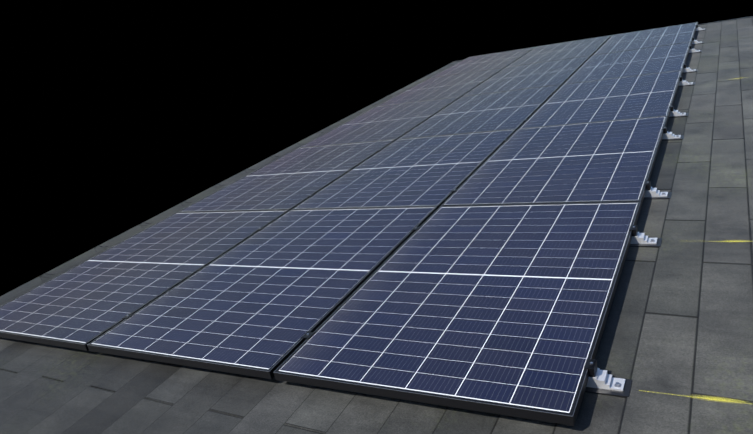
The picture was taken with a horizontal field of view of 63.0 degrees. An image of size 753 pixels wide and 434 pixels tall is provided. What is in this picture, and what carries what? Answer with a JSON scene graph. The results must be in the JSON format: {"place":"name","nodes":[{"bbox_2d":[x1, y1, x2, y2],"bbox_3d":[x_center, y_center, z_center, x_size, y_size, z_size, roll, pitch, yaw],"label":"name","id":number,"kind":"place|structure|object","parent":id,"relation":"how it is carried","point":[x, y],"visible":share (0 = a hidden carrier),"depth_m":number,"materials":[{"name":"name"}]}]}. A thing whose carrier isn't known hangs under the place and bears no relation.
{"place":"outdoors","nodes":[
{"label":"outdoors","id":0,"kind":"place"},
{"bbox_2d":[0,16,752,433],"bbox_3d":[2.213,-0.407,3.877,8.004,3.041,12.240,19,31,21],"label":"slate roof","id":1,"kind":"object","parent":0,"point":[680,320],"visible":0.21,"depth_m":2.50,"materials":[{"name":"grey stone"}]},
{"bbox_2d":[0,22,696,425],"bbox_3d":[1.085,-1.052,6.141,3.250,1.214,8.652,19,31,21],"label":"solar panels","id":2,"kind":"object","parent":1,"relation":"on","point":[490,286],"visible":1,"depth_m":3.41,"materials":[{"name":"blue glass"}]},
{"bbox_2d":[640,80,752,404],"bbox_3d":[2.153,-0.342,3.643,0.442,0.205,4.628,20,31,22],"label":"roof chalk lines","id":3,"kind":"object","parent":1,"relation":"on","point":[724,399],"visible":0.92,"depth_m":1.86,"materials":[{"name":"yellow paint"}]},
{"bbox_2d":[0,0,752,295],"label":"sky","id":4,"kind":"structure","parent":0,"point":[115,114],"materials":[{"name":"black"}]},
{"bbox_3d":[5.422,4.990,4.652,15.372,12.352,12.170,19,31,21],"label":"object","id":5,"kind":"object","parent":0,"visible":0},
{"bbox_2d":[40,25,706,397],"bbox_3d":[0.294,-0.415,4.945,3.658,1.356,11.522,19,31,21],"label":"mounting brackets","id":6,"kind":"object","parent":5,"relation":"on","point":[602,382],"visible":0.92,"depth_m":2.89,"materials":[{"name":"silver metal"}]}
]}

